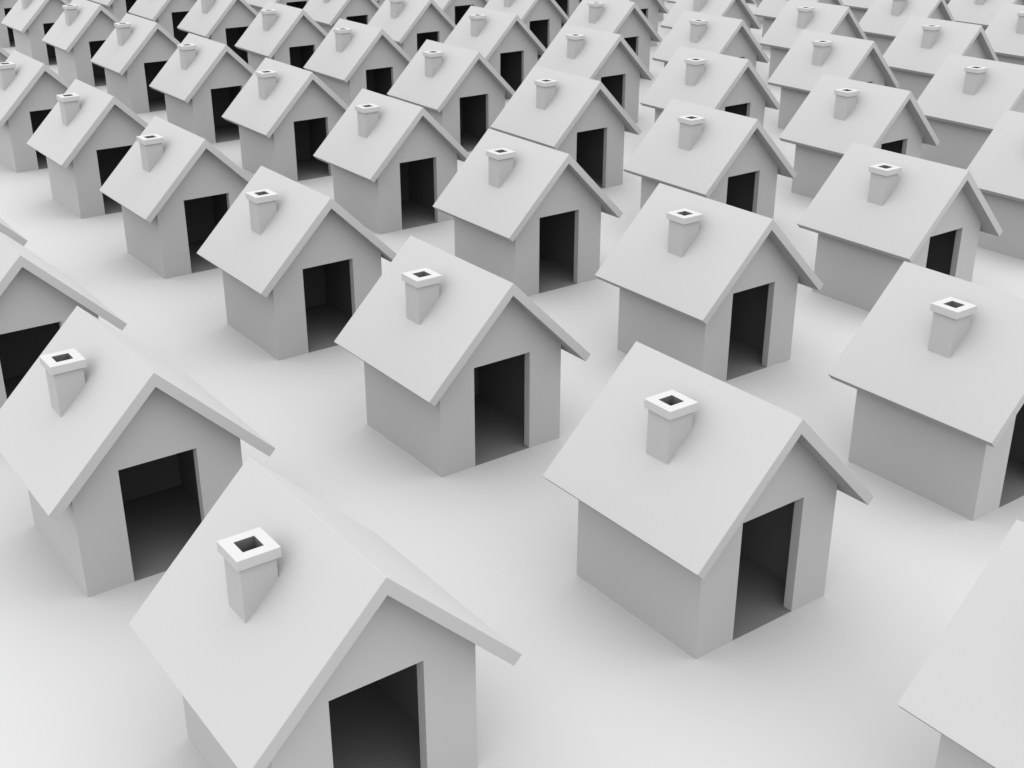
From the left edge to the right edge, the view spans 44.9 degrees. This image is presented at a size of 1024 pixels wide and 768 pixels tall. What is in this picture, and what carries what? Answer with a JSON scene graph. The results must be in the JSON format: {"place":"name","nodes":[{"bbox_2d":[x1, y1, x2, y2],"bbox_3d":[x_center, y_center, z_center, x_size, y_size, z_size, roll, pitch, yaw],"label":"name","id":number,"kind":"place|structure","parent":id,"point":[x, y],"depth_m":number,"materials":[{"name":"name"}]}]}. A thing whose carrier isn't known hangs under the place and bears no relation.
{"place":"outdoors","nodes":[
{"label":"outdoors","id":0,"kind":"place"},
{"bbox_2d":[0,47,9,62],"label":"house","id":1,"kind":"structure","parent":0,"point":[4,55],"depth_m":39.38,"materials":[{"name":"ceramic"}]},
{"bbox_2d":[0,0,17,47],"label":"house","id":2,"kind":"structure","parent":0,"point":[6,34],"depth_m":55.05,"materials":[{"name":"ceramic"}]},
{"bbox_2d":[0,218,26,245],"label":"house","id":3,"kind":"structure","parent":0,"point":[9,231],"depth_m":24.80,"materials":[{"name":"ceramic"}]},
{"bbox_2d":[0,50,70,172],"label":"house","id":4,"kind":"structure","parent":0,"point":[31,88],"depth_m":35.35,"materials":[{"name":"plastic"}]},
{"bbox_2d":[1,0,69,65],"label":"house","id":5,"kind":"structure","parent":0,"point":[30,23],"depth_m":50.74,"materials":[{"name":"ceramic"}]},
{"bbox_2d":[0,232,126,407],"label":"house","id":6,"kind":"structure","parent":0,"point":[41,299],"depth_m":20.27,"materials":[{"name":"plastic"}]},
{"bbox_2d":[42,0,119,86],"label":"house","id":7,"kind":"structure","parent":0,"point":[79,32],"depth_m":46.65,"materials":[{"name":"ceramic"}]},
{"bbox_2d":[26,79,147,218],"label":"house","id":8,"kind":"structure","parent":0,"point":[83,139],"depth_m":31.34,"materials":[{"name":"ceramic"}]},
{"bbox_2d":[88,0,136,20],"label":"house","id":9,"kind":"structure","parent":0,"point":[118,9],"depth_m":57.69,"materials":[{"name":"ceramic"}]},
{"bbox_2d":[90,13,180,113],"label":"house","id":10,"kind":"structure","parent":0,"point":[132,55],"depth_m":42.56,"materials":[{"name":"ceramic"}]},
{"bbox_2d":[0,306,275,596],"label":"house","id":11,"kind":"structure","parent":0,"point":[121,454],"depth_m":16.13,"materials":[{"name":"plastic"}]},
{"bbox_2d":[128,0,196,42],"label":"house","id":12,"kind":"structure","parent":0,"point":[168,16],"depth_m":53.69,"materials":[{"name":"ceramic"}]},
{"bbox_2d":[99,116,251,278],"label":"house","id":13,"kind":"structure","parent":0,"point":[174,191],"depth_m":27.27,"materials":[{"name":"plastic"}]},
{"bbox_2d":[149,33,254,143],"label":"house","id":14,"kind":"structure","parent":0,"point":[199,82],"depth_m":38.46,"materials":[{"name":"ceramic"}]},
{"bbox_2d":[177,0,258,63],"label":"house","id":15,"kind":"structure","parent":0,"point":[227,22],"depth_m":49.56,"materials":[{"name":"ceramic"}]},
{"bbox_2d":[245,0,308,12],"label":"house","id":16,"kind":"structure","parent":0,"point":[258,5],"depth_m":57.07,"materials":[{"name":"ceramic"}]},
{"bbox_2d":[235,1,327,75],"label":"house","id":17,"kind":"structure","parent":0,"point":[290,35],"depth_m":45.48,"materials":[{"name":"ceramic"}]},
{"bbox_2d":[222,57,348,181],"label":"house","id":18,"kind":"structure","parent":0,"point":[285,117],"depth_m":34.41,"materials":[{"name":"ceramic"}]},
{"bbox_2d":[197,166,396,359],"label":"house","id":19,"kind":"structure","parent":0,"point":[298,264],"depth_m":23.25,"materials":[{"name":"plastic"}]},
{"bbox_2d":[129,457,521,767],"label":"house","id":20,"kind":"structure","parent":0,"point":[277,621],"depth_m":12.02,"materials":[{"name":"ceramic"}]},
{"bbox_2d":[303,0,380,32],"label":"house","id":21,"kind":"structure","parent":0,"point":[325,15],"depth_m":52.54,"materials":[{"name":"ceramic"}]},
{"bbox_2d":[303,18,411,105],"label":"house","id":22,"kind":"structure","parent":0,"point":[348,61],"depth_m":41.38,"materials":[{"name":"ceramic"}]},
{"bbox_2d":[375,0,384,5],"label":"house","id":23,"kind":"structure","parent":0,"point":[380,2],"depth_m":59.25,"materials":[{"name":"ceramic"}]},
{"bbox_2d":[313,88,469,233],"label":"house","id":24,"kind":"structure","parent":0,"point":[392,161],"depth_m":30.36,"materials":[{"name":"ceramic"}]},
{"bbox_2d":[367,0,455,58],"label":"house","id":25,"kind":"structure","parent":0,"point":[409,27],"depth_m":48.34,"materials":[{"name":"ceramic"}]},
{"bbox_2d":[387,39,514,151],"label":"house","id":26,"kind":"structure","parent":0,"point":[458,94],"depth_m":37.32,"materials":[{"name":"plastic"}]},
{"bbox_2d":[434,0,488,24],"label":"house","id":27,"kind":"structure","parent":0,"point":[455,11],"depth_m":55.49,"materials":[{"name":"ceramic"}]},
{"bbox_2d":[334,235,590,476],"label":"house","id":28,"kind":"structure","parent":0,"point":[460,358],"depth_m":19.19,"materials":[{"name":"ceramic"}]},
{"bbox_2d":[444,6,545,99],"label":"house","id":29,"kind":"structure","parent":0,"point":[510,47],"depth_m":44.42,"materials":[{"name":"ceramic"}]},
{"bbox_2d":[0,1,1023,767],"bbox_3d":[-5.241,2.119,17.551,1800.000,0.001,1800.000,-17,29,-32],"label":"ground","id":30,"kind":"structure","parent":0,"point":[592,677],"depth_m":16.57,"materials":[{"name":"white"}]},
{"bbox_2d":[484,0,568,60],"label":"house","id":31,"kind":"structure","parent":0,"point":[542,20],"depth_m":51.61,"materials":[{"name":"ceramic"}]},
{"bbox_2d":[433,129,622,295],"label":"house","id":32,"kind":"structure","parent":0,"point":[526,214],"depth_m":26.27,"materials":[{"name":"ceramic"}]},
{"bbox_2d":[491,66,641,188],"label":"house","id":33,"kind":"structure","parent":0,"point":[585,123],"depth_m":33.29,"materials":[{"name":"plastic"}]},
{"bbox_2d":[555,0,578,28],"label":"house","id":34,"kind":"structure","parent":0,"point":[568,7],"depth_m":59.20,"materials":[{"name":"ceramic"}]},
{"bbox_2d":[535,24,653,122],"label":"house","id":35,"kind":"structure","parent":0,"point":[614,65],"depth_m":40.32,"materials":[{"name":"plastic"}]},
{"bbox_2d":[565,0,662,79],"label":"house","id":36,"kind":"structure","parent":0,"point":[630,24],"depth_m":47.30,"materials":[{"name":"ceramic"}]},
{"bbox_2d":[625,0,668,46],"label":"house","id":37,"kind":"structure","parent":0,"point":[651,10],"depth_m":54.81,"materials":[{"name":"ceramic"}]},
{"bbox_2d":[658,0,663,20],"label":"house","id":38,"kind":"structure","parent":0,"point":[660,16],"depth_m":62.51,"materials":[{"name":"ceramic"}]},
{"bbox_2d":[543,341,873,658],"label":"house","id":39,"kind":"structure","parent":0,"point":[706,505],"depth_m":15.05,"materials":[{"name":"plastic"}]},
{"bbox_2d":[595,183,822,381],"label":"house","id":40,"kind":"structure","parent":0,"point":[706,285],"depth_m":22.14,"materials":[{"name":"plastic"}]},
{"bbox_2d":[623,99,796,218],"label":"house","id":41,"kind":"structure","parent":0,"point":[734,160],"depth_m":29.09,"materials":[{"name":"plastic"}]},
{"bbox_2d":[640,46,780,125],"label":"house","id":42,"kind":"structure","parent":0,"point":[730,84],"depth_m":36.13,"materials":[{"name":"ceramic"}]},
{"bbox_2d":[651,10,769,68],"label":"house","id":43,"kind":"structure","parent":0,"point":[733,37],"depth_m":43.18,"materials":[{"name":"ceramic"}]},
{"bbox_2d":[660,0,761,29],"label":"house","id":44,"kind":"structure","parent":0,"point":[738,9],"depth_m":50.27,"materials":[{"name":"ceramic"}]},
{"bbox_2d":[666,0,755,3],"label":"house","id":45,"kind":"structure","parent":0,"point":[746,1],"depth_m":58.04,"materials":[{"name":"ceramic"}]},
{"bbox_2d":[756,0,762,23],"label":"house","id":46,"kind":"structure","parent":0,"point":[760,20],"depth_m":61.60,"materials":[{"name":"ceramic"}]},
{"bbox_2d":[753,0,844,50],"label":"house","id":47,"kind":"structure","parent":0,"point":[768,11],"depth_m":53.83,"materials":[{"name":"ceramic"}]},
{"bbox_2d":[759,0,867,79],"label":"house","id":48,"kind":"structure","parent":0,"point":[794,19],"depth_m":46.25,"materials":[{"name":"ceramic"}]},
{"bbox_2d":[767,30,898,128],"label":"house","id":49,"kind":"structure","parent":0,"point":[810,58],"depth_m":39.19,"materials":[{"name":"ceramic"}]},
{"bbox_2d":[842,0,873,22],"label":"house","id":50,"kind":"structure","parent":0,"point":[859,8],"depth_m":56.60,"materials":[{"name":"ceramic"}]},
{"bbox_2d":[779,74,939,198],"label":"house","id":51,"kind":"structure","parent":0,"point":[832,119],"depth_m":32.17,"materials":[{"name":"ceramic"}]},
{"bbox_2d":[797,142,1002,311],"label":"house","id":52,"kind":"structure","parent":0,"point":[874,218],"depth_m":25.14,"materials":[{"name":"plastic"}]},
{"bbox_2d":[859,0,954,54],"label":"house","id":53,"kind":"structure","parent":0,"point":[882,23],"depth_m":49.13,"materials":[{"name":"ceramic"}]},
{"bbox_2d":[828,261,1023,520],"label":"house","id":54,"kind":"structure","parent":0,"point":[929,365],"depth_m":18.03,"materials":[{"name":"ceramic"}]},
{"bbox_2d":[883,16,998,100],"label":"house","id":55,"kind":"structure","parent":0,"point":[918,51],"depth_m":42.06,"materials":[{"name":"ceramic"}]},
{"bbox_2d":[897,520,1023,767],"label":"house","id":56,"kind":"structure","parent":0,"point":[963,694],"depth_m":11.63,"materials":[{"name":"ceramic"}]},
{"bbox_2d":[917,53,1023,168],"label":"house","id":57,"kind":"structure","parent":0,"point":[965,103],"depth_m":35.08,"materials":[{"name":"ceramic"}]},
{"bbox_2d":[947,0,1023,30],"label":"house","id":58,"kind":"structure","parent":0,"point":[983,13],"depth_m":51.98,"materials":[{"name":"ceramic"}]},
{"bbox_2d":[966,110,1023,259],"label":"house","id":59,"kind":"structure","parent":0,"point":[995,168],"depth_m":28.57,"materials":[{"name":"ceramic"}]},
{"bbox_2d":[985,3,1023,64],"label":"house","id":60,"kind":"structure","parent":0,"point":[1004,31],"depth_m":45.44,"materials":[{"name":"ceramic"}]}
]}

